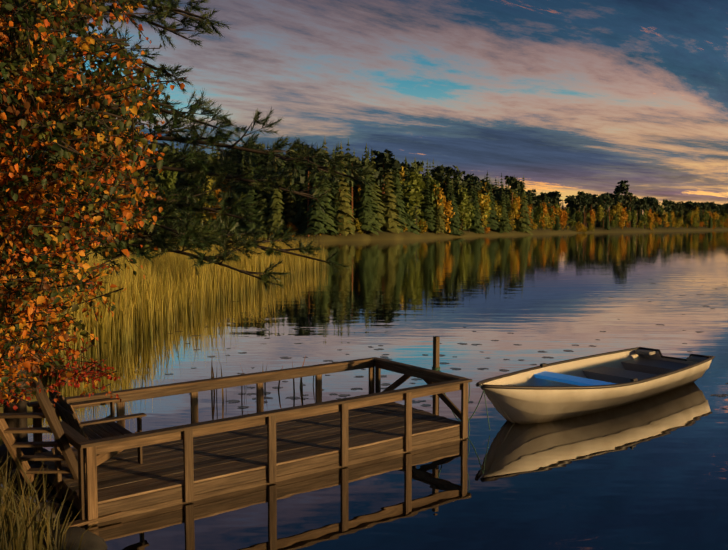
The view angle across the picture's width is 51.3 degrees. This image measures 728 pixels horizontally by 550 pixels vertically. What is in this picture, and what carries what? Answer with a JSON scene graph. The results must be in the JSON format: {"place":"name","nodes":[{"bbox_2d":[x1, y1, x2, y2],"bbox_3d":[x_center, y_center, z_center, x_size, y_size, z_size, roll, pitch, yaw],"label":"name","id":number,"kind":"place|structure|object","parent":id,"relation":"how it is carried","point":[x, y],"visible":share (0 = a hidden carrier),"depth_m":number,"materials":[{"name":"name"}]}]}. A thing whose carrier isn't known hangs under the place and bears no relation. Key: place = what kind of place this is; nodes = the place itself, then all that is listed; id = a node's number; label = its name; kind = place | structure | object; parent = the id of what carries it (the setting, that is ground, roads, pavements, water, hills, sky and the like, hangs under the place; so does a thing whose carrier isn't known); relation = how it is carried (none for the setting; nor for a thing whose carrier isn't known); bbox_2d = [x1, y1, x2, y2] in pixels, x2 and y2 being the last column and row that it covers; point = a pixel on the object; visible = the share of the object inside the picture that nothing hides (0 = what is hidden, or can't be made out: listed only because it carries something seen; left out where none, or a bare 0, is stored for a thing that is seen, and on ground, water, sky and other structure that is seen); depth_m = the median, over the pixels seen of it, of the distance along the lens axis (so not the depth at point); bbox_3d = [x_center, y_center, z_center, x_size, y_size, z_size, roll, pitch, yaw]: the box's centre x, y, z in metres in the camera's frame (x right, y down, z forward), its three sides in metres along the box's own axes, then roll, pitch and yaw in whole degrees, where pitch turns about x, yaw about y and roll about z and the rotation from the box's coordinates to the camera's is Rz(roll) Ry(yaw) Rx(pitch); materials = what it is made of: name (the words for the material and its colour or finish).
{"place":"outdoors","nodes":[
{"label":"outdoors","id":0,"kind":"place"},
{"bbox_2d":[1,234,328,371],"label":"lake reeds","id":1,"kind":"object","parent":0,"point":[170,286],"depth_m":24.83,"materials":[{"name":"yellow plant"}]},
{"bbox_2d":[0,230,727,549],"bbox_3d":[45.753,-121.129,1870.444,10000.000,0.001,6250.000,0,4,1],"label":"lake water","id":2,"kind":"structure","parent":0,"point":[650,473],"depth_m":14.03,"materials":[{"name":"blue liquid"}]},
{"bbox_2d":[211,356,313,403],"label":"reeds","id":3,"kind":"object","parent":2,"relation":"on","point":[301,386],"visible":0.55,"depth_m":13.56,"materials":[{"name":"plant"}]},
{"bbox_2d":[165,253,727,408],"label":"floating lily pads","id":4,"kind":"object","parent":2,"relation":"on","point":[345,395],"visible":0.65,"depth_m":15.93,"materials":[{"name":"green plant"}]},
{"bbox_2d":[476,347,713,423],"bbox_3d":[3.933,1.906,13.105,5.943,0.874,1.904,-3,5,-41],"label":"rowboat","id":5,"kind":"object","parent":2,"relation":"on","point":[560,390],"visible":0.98,"depth_m":12.79,"materials":[{"name":"grey"}]},
{"bbox_2d":[0,218,727,549],"bbox_3d":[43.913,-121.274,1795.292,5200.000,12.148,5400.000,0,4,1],"label":"shore ground","id":6,"kind":"structure","parent":0,"point":[383,235],"depth_m":169.85,"materials":[{"name":"brown soil"}]},
{"bbox_2d":[0,420,103,549],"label":"bank grass","id":7,"kind":"structure","parent":6,"relation":"on","point":[27,536],"depth_m":5.74,"materials":[{"name":"green plant"}]},
{"bbox_2d":[0,444,107,549],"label":"shore rocks","id":8,"kind":"object","parent":6,"relation":"on","point":[92,541],"visible":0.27,"depth_m":7.88,"materials":[{"name":"stone"}]},
{"bbox_2d":[0,339,121,409],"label":"red shrub","id":9,"kind":"object","parent":6,"relation":"on","point":[57,384],"depth_m":7.59,"materials":[{"name":"red plant"}]},
{"bbox_2d":[0,0,187,407],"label":"autumn tree","id":10,"kind":"object","parent":6,"relation":"on","point":[63,233],"depth_m":5.02,"materials":[{"name":"orange plant"}]},
{"bbox_2d":[141,169,159,226],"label":"spruce tree","id":11,"kind":"object","parent":6,"relation":"on","point":[150,173],"visible":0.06,"depth_m":151.76,"materials":[{"name":"green plant"}]},
{"bbox_2d":[157,142,173,176],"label":"forest pine tree","id":12,"kind":"object","parent":6,"relation":"on","point":[159,146],"visible":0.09,"depth_m":166.65,"materials":[{"name":"green plant"}]},
{"bbox_2d":[155,165,180,224],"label":"birch tree","id":13,"kind":"object","parent":6,"relation":"on","point":[170,179],"visible":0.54,"depth_m":148.37,"materials":[{"name":"plant"}]},
{"bbox_2d":[164,142,188,224],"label":"spruce tree","id":14,"kind":"object","parent":6,"relation":"on","point":[178,175],"visible":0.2,"depth_m":154.23,"materials":[{"name":"green plant"}]},
{"bbox_2d":[3,0,374,441],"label":"pine","id":15,"kind":"object","parent":6,"relation":"on","point":[160,238],"depth_m":9.58,"materials":[{"name":"green plant"}]},
{"bbox_2d":[183,176,200,216],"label":"birch tree","id":16,"kind":"object","parent":6,"relation":"on","point":[196,180],"visible":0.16,"depth_m":153.68,"materials":[{"name":"plant"}]},
{"bbox_2d":[197,176,215,224],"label":"birch tree","id":17,"kind":"object","parent":6,"relation":"on","point":[208,188],"visible":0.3,"depth_m":146.97,"materials":[{"name":"plant"}]},
{"bbox_2d":[204,187,222,219],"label":"birch tree","id":18,"kind":"object","parent":6,"relation":"on","point":[215,194],"visible":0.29,"depth_m":146.66,"materials":[{"name":"plant"}]},
{"bbox_2d":[204,152,231,230],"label":"spruce tree","id":19,"kind":"object","parent":6,"relation":"on","point":[219,181],"visible":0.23,"depth_m":148.26,"materials":[{"name":"green plant"}]},
{"bbox_2d":[226,163,239,232],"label":"spruce tree","id":20,"kind":"object","parent":6,"relation":"on","point":[232,200],"visible":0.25,"depth_m":147.01,"materials":[{"name":"green plant"}]},
{"bbox_2d":[0,336,471,532],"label":"dock","id":21,"kind":"object","parent":6,"relation":"on","point":[126,472],"visible":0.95,"depth_m":9.32,"materials":[{"name":"weathered wood"},{"name":"grey wood"}]},
{"bbox_2d":[432,367,489,437],"bbox_3d":[1.417,1.898,11.346,0.462,0.975,0.858,-3,5,-37],"label":"mooring rope","id":22,"kind":"object","parent":21,"relation":"attached to","point":[436,369],"visible":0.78,"depth_m":11.22,"materials":[{"name":"beige fabric"}]},
{"bbox_2d":[229,160,252,237],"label":"spruce tree","id":23,"kind":"object","parent":6,"relation":"on","point":[243,188],"visible":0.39,"depth_m":144.90,"materials":[{"name":"green plant"}]},
{"bbox_2d":[233,145,249,177],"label":"forest pine tree","id":24,"kind":"object","parent":6,"relation":"on","point":[239,158],"visible":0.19,"depth_m":155.32,"materials":[{"name":"green plant"}]},
{"bbox_2d":[237,161,260,232],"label":"spruce tree","id":25,"kind":"object","parent":6,"relation":"on","point":[253,191],"visible":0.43,"depth_m":143.52,"materials":[{"name":"green plant"}]},
{"bbox_2d":[243,143,277,201],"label":"forest pine tree","id":26,"kind":"object","parent":6,"relation":"on","point":[247,160],"visible":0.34,"depth_m":148.04,"materials":[{"name":"green plant"}]},
{"bbox_2d":[248,155,275,238],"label":"spruce tree","id":27,"kind":"object","parent":6,"relation":"on","point":[263,196],"visible":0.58,"depth_m":143.17,"materials":[{"name":"green plant"}]},
{"bbox_2d":[264,166,290,232],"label":"spruce tree","id":28,"kind":"object","parent":6,"relation":"on","point":[275,216],"visible":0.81,"depth_m":142.18,"materials":[{"name":"green plant"}]},
{"bbox_2d":[278,149,287,213],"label":"spruce tree","id":29,"kind":"object","parent":6,"relation":"on","point":[283,192],"visible":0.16,"depth_m":151.52,"materials":[{"name":"green plant"}]},
{"bbox_2d":[281,156,299,233],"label":"spruce tree","id":30,"kind":"object","parent":6,"relation":"on","point":[290,208],"visible":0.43,"depth_m":144.54,"materials":[{"name":"green plant"}]},
{"bbox_2d":[273,152,307,184],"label":"forest pine tree","id":31,"kind":"object","parent":6,"relation":"on","point":[290,166],"visible":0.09,"depth_m":152.21,"materials":[{"name":"green plant"}]},
{"bbox_2d":[291,167,311,235],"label":"spruce tree","id":32,"kind":"object","parent":6,"relation":"on","point":[301,214],"visible":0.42,"depth_m":143.27,"materials":[{"name":"green plant"}]},
{"bbox_2d":[290,144,328,236],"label":"forest pine tree","id":33,"kind":"object","parent":6,"relation":"on","point":[300,179],"visible":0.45,"depth_m":140.03,"materials":[{"name":"green plant"}]},
{"bbox_2d":[304,170,329,236],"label":"spruce tree","id":34,"kind":"object","parent":6,"relation":"on","point":[316,225],"visible":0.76,"depth_m":139.69,"materials":[{"name":"green plant"}]},
{"bbox_2d":[310,141,337,234],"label":"spruce tree","id":35,"kind":"object","parent":6,"relation":"on","point":[329,209],"visible":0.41,"depth_m":142.13,"materials":[{"name":"green plant"}]},
{"bbox_2d":[327,183,346,235],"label":"spruce tree","id":36,"kind":"object","parent":6,"relation":"on","point":[336,211],"visible":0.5,"depth_m":145.75,"materials":[{"name":"green plant"}]},
{"bbox_2d":[328,166,351,234],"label":"forest pine tree","id":37,"kind":"object","parent":6,"relation":"on","point":[347,172],"visible":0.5,"depth_m":146.21,"materials":[{"name":"green plant"}]},
{"bbox_2d":[331,145,355,235],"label":"spruce tree","id":38,"kind":"object","parent":6,"relation":"on","point":[346,211],"visible":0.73,"depth_m":145.75,"materials":[{"name":"green plant"}]},
{"bbox_2d":[337,144,355,233],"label":"spruce tree","id":39,"kind":"object","parent":6,"relation":"on","point":[349,221],"visible":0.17,"depth_m":150.60,"materials":[{"name":"green plant"}]},
{"bbox_2d":[345,140,358,221],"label":"spruce tree","id":40,"kind":"object","parent":6,"relation":"on","point":[347,149],"visible":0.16,"depth_m":159.48,"materials":[{"name":"green plant"}]},
{"bbox_2d":[336,151,376,224],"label":"forest pine tree","id":41,"kind":"object","parent":6,"relation":"on","point":[353,160],"visible":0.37,"depth_m":151.53,"materials":[{"name":"green plant"}]},
{"bbox_2d":[353,218,362,233],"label":"shore bush","id":42,"kind":"object","parent":6,"relation":"on","point":[359,225],"visible":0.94,"depth_m":151.43,"materials":[{"name":"green plant"}]},
{"bbox_2d":[353,162,378,232],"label":"spruce tree","id":43,"kind":"object","parent":6,"relation":"on","point":[363,212],"visible":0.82,"depth_m":151.80,"materials":[{"name":"green plant"}]},
{"bbox_2d":[354,147,382,235],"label":"spruce tree","id":44,"kind":"object","parent":6,"relation":"on","point":[375,207],"visible":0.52,"depth_m":153.07,"materials":[{"name":"green plant"}]},
{"bbox_2d":[369,148,385,228],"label":"spruce tree","id":45,"kind":"object","parent":6,"relation":"on","point":[381,209],"visible":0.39,"depth_m":158.45,"materials":[{"name":"green plant"}]},
{"bbox_2d":[362,151,400,213],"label":"forest pine tree","id":46,"kind":"object","parent":6,"relation":"on","point":[390,162],"visible":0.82,"depth_m":159.15,"materials":[{"name":"green plant"}]},
{"bbox_2d":[370,149,401,206],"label":"forest pine tree","id":47,"kind":"object","parent":6,"relation":"on","point":[375,152],"visible":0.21,"depth_m":162.46,"materials":[{"name":"green plant"}]},
{"bbox_2d":[379,152,402,233],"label":"spruce tree","id":48,"kind":"object","parent":6,"relation":"on","point":[390,212],"visible":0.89,"depth_m":159.68,"materials":[{"name":"green plant"}]},
{"bbox_2d":[390,170,408,232],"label":"spruce tree","id":49,"kind":"object","parent":6,"relation":"on","point":[398,195],"visible":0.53,"depth_m":163.97,"materials":[{"name":"green plant"}]},
{"bbox_2d":[398,162,422,179],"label":"forest pine tree","id":50,"kind":"object","parent":6,"relation":"on","point":[410,169],"visible":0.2,"depth_m":188.81,"materials":[{"name":"green plant"}]},
{"bbox_2d":[401,159,420,234],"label":"spruce tree","id":51,"kind":"object","parent":6,"relation":"on","point":[409,221],"visible":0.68,"depth_m":170.05,"materials":[{"name":"green plant"}]},
{"bbox_2d":[404,167,426,229],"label":"birch tree","id":52,"kind":"object","parent":6,"relation":"on","point":[414,180],"visible":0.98,"depth_m":169.87,"materials":[{"name":"plant"}]},
{"bbox_2d":[413,157,422,227],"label":"spruce tree","id":53,"kind":"object","parent":6,"relation":"on","point":[419,206],"visible":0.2,"depth_m":178.09,"materials":[{"name":"green plant"}]},
{"bbox_2d":[417,172,439,231],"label":"spruce tree","id":54,"kind":"object","parent":6,"relation":"on","point":[426,209],"visible":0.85,"depth_m":177.68,"materials":[{"name":"green plant"}]},
{"bbox_2d":[425,174,442,231],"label":"birch tree","id":55,"kind":"object","parent":6,"relation":"on","point":[433,192],"visible":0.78,"depth_m":178.35,"materials":[{"name":"plant"}]},
{"bbox_2d":[429,185,448,233],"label":"spruce tree","id":56,"kind":"object","parent":6,"relation":"on","point":[440,221],"visible":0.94,"depth_m":178.38,"materials":[{"name":"green plant"}]},
{"bbox_2d":[433,184,445,218],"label":"birch tree","id":57,"kind":"object","parent":6,"relation":"on","point":[441,196],"visible":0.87,"depth_m":178.22,"materials":[{"name":"plant"}]},
{"bbox_2d":[430,165,464,194],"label":"forest pine tree","id":58,"kind":"object","parent":6,"relation":"on","point":[440,172],"visible":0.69,"depth_m":200.87,"materials":[{"name":"green plant"}]},
{"bbox_2d":[442,197,454,232],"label":"birch tree","id":59,"kind":"object","parent":6,"relation":"on","point":[448,208],"visible":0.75,"depth_m":182.23,"materials":[{"name":"plant"}]},
{"bbox_2d":[445,188,461,235],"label":"spruce tree","id":60,"kind":"object","parent":6,"relation":"on","point":[453,224],"visible":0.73,"depth_m":185.49,"materials":[{"name":"green plant"}]},
{"bbox_2d":[444,171,463,234],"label":"spruce tree","id":61,"kind":"object","parent":6,"relation":"on","point":[447,192],"visible":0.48,"depth_m":187.78,"materials":[{"name":"green plant"}]},
{"bbox_2d":[452,181,473,227],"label":"forest pine tree","id":62,"kind":"object","parent":6,"relation":"on","point":[463,184],"visible":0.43,"depth_m":197.66,"materials":[{"name":"green plant"}]},
{"bbox_2d":[456,185,471,231],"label":"birch tree","id":63,"kind":"object","parent":6,"relation":"on","point":[464,194],"visible":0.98,"depth_m":193.71,"materials":[{"name":"plant"}]},
{"bbox_2d":[464,173,477,191],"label":"forest pine tree","id":64,"kind":"object","parent":6,"relation":"on","point":[467,177],"visible":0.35,"depth_m":220.86,"materials":[{"name":"green plant"}]},
{"bbox_2d":[467,201,475,228],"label":"birch tree","id":65,"kind":"object","parent":6,"relation":"on","point":[472,213],"visible":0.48,"depth_m":199.14,"materials":[{"name":"plant"}]},
{"bbox_2d":[466,186,486,233],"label":"spruce tree","id":66,"kind":"object","parent":6,"relation":"on","point":[477,221],"visible":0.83,"depth_m":202.01,"materials":[{"name":"green plant"}]},
{"bbox_2d":[469,181,489,211],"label":"forest pine tree","id":67,"kind":"object","parent":6,"relation":"on","point":[479,185],"visible":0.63,"depth_m":205.87,"materials":[{"name":"green plant"}]},
{"bbox_2d":[477,181,489,229],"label":"birch tree","id":68,"kind":"object","parent":6,"relation":"on","point":[487,200],"visible":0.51,"depth_m":206.16,"materials":[{"name":"plant"}]},
{"bbox_2d":[476,192,491,226],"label":"birch tree","id":69,"kind":"object","parent":6,"relation":"on","point":[480,195],"visible":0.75,"depth_m":206.13,"materials":[{"name":"plant"}]},
{"bbox_2d":[484,171,499,229],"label":"spruce tree","id":70,"kind":"object","parent":6,"relation":"on","point":[492,221],"visible":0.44,"depth_m":211.79,"materials":[{"name":"green plant"}]},
{"bbox_2d":[492,201,501,226],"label":"birch tree","id":71,"kind":"object","parent":6,"relation":"on","point":[498,212],"visible":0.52,"depth_m":216.85,"materials":[{"name":"plant"}]},
{"bbox_2d":[494,186,511,232],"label":"spruce tree","id":72,"kind":"object","parent":6,"relation":"on","point":[502,223],"visible":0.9,"depth_m":217.61,"materials":[{"name":"green plant"}]},
{"bbox_2d":[497,175,523,230],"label":"forest pine tree","id":73,"kind":"object","parent":6,"relation":"on","point":[513,182],"visible":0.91,"depth_m":227.99,"materials":[{"name":"green plant"}]},
{"bbox_2d":[505,190,516,230],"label":"spruce tree","id":74,"kind":"object","parent":6,"relation":"on","point":[507,201],"visible":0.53,"depth_m":226.65,"materials":[{"name":"green plant"}]},
{"bbox_2d":[507,200,518,229],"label":"birch tree","id":75,"kind":"object","parent":6,"relation":"on","point":[514,208],"visible":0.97,"depth_m":224.48,"materials":[{"name":"plant"}]},
{"bbox_2d":[510,195,527,218],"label":"birch tree","id":76,"kind":"object","parent":6,"relation":"on","point":[518,202],"visible":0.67,"depth_m":230.64,"materials":[{"name":"plant"}]},
{"bbox_2d":[514,176,531,231],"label":"spruce tree","id":77,"kind":"object","parent":6,"relation":"on","point":[527,217],"visible":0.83,"depth_m":231.08,"materials":[{"name":"green plant"}]},
{"bbox_2d":[513,182,532,233],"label":"spruce tree","id":78,"kind":"object","parent":6,"relation":"on","point":[520,220],"visible":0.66,"depth_m":231.00,"materials":[{"name":"green plant"}]},
{"bbox_2d":[528,189,533,228],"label":"spruce tree","id":79,"kind":"object","parent":6,"relation":"on","point":[530,203],"visible":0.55,"depth_m":246.11,"materials":[{"name":"green plant"}]},
{"bbox_2d":[526,189,540,207],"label":"forest pine tree","id":80,"kind":"object","parent":6,"relation":"on","point":[534,202],"visible":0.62,"depth_m":255.38,"materials":[{"name":"green plant"}]},
{"bbox_2d":[534,203,543,229],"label":"birch tree","id":81,"kind":"object","parent":6,"relation":"on","point":[539,210],"visible":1,"depth_m":247.46,"materials":[{"name":"plant"}]},
{"bbox_2d":[539,200,547,230],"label":"birch tree","id":82,"kind":"object","parent":6,"relation":"on","point":[544,207],"visible":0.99,"depth_m":247.89,"materials":[{"name":"plant"}]},
{"bbox_2d":[540,193,552,208],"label":"forest pine tree","id":83,"kind":"object","parent":6,"relation":"on","point":[548,201],"visible":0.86,"depth_m":271.34,"materials":[{"name":"green plant"}]},
{"bbox_2d":[547,191,561,205],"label":"forest pine tree","id":84,"kind":"object","parent":6,"relation":"on","point":[555,195],"visible":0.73,"depth_m":292.05,"materials":[{"name":"green plant"}]},
{"bbox_2d":[552,215,560,230],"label":"spruce tree","id":85,"kind":"object","parent":6,"relation":"on","point":[557,225],"visible":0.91,"depth_m":262.91,"materials":[{"name":"green plant"}]},
{"bbox_2d":[568,206,576,225],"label":"spruce tree","id":86,"kind":"object","parent":6,"relation":"on","point":[572,215],"visible":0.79,"depth_m":307.00,"materials":[{"name":"green plant"}]},
{"bbox_2d":[574,197,584,210],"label":"forest pine tree","id":87,"kind":"object","parent":6,"relation":"on","point":[578,207],"visible":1,"depth_m":293.25,"materials":[{"name":"green plant"}]},
{"bbox_2d":[581,195,591,224],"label":"pine tree","id":88,"kind":"object","parent":6,"relation":"on","point":[585,199],"visible":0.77,"depth_m":295.21,"materials":[{"name":"green plant"}]},
{"bbox_2d":[586,194,600,216],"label":"forest pine tree","id":89,"kind":"object","parent":6,"relation":"on","point":[593,198],"visible":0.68,"depth_m":301.57,"materials":[{"name":"green plant"}]},
{"bbox_2d":[595,202,606,227],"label":"spruce tree","id":90,"kind":"object","parent":6,"relation":"on","point":[600,224],"visible":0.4,"depth_m":310.78,"materials":[{"name":"green plant"}]},
{"bbox_2d":[597,205,604,220],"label":"birch tree","id":91,"kind":"object","parent":6,"relation":"on","point":[601,213],"visible":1,"depth_m":304.81,"materials":[{"name":"plant"}]},
{"bbox_2d":[598,193,611,225],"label":"forest pine tree","id":92,"kind":"object","parent":6,"relation":"on","point":[606,199],"visible":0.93,"depth_m":307.53,"materials":[{"name":"green plant"}]},
{"bbox_2d":[603,212,610,229],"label":"spruce tree","id":93,"kind":"object","parent":6,"relation":"on","point":[607,224],"visible":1,"depth_m":299.61,"materials":[{"name":"green plant"}]},
{"bbox_2d":[603,192,615,225],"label":"forest pine tree","id":94,"kind":"object","parent":6,"relation":"on","point":[610,202],"visible":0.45,"depth_m":317.77,"materials":[{"name":"green plant"}]},
{"bbox_2d":[609,202,622,224],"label":"birch tree","id":95,"kind":"object","parent":6,"relation":"on","point":[616,208],"visible":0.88,"depth_m":311.12,"materials":[{"name":"plant"}]},
{"bbox_2d":[611,180,629,204],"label":"pine tree","id":96,"kind":"object","parent":6,"relation":"on","point":[622,188],"visible":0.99,"depth_m":312.45,"materials":[{"name":"green plant"}]},
{"bbox_2d":[624,192,637,227],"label":"pine tree","id":97,"kind":"object","parent":6,"relation":"on","point":[630,198],"visible":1,"depth_m":319.29,"materials":[{"name":"green plant"}]},
{"bbox_2d":[641,211,648,228],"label":"birch tree","id":98,"kind":"object","parent":6,"relation":"on","point":[643,217],"visible":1,"depth_m":329.24,"materials":[{"name":"plant"}]},
{"bbox_2d":[650,198,660,211],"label":"forest pine tree","id":99,"kind":"object","parent":6,"relation":"on","point":[654,202],"visible":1,"depth_m":358.51,"materials":[{"name":"green plant"}]},
{"bbox_2d":[661,199,671,227],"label":"pine tree","id":100,"kind":"object","parent":6,"relation":"on","point":[665,203],"visible":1,"depth_m":352.41,"materials":[{"name":"green plant"}]},
{"bbox_2d":[702,210,709,225],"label":"birch tree","id":101,"kind":"object","parent":6,"relation":"on","point":[706,216],"visible":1,"depth_m":396.53,"materials":[{"name":"plant"}]},
{"bbox_2d":[27,0,727,214],"label":"sky","id":102,"kind":"structure","parent":0,"point":[567,97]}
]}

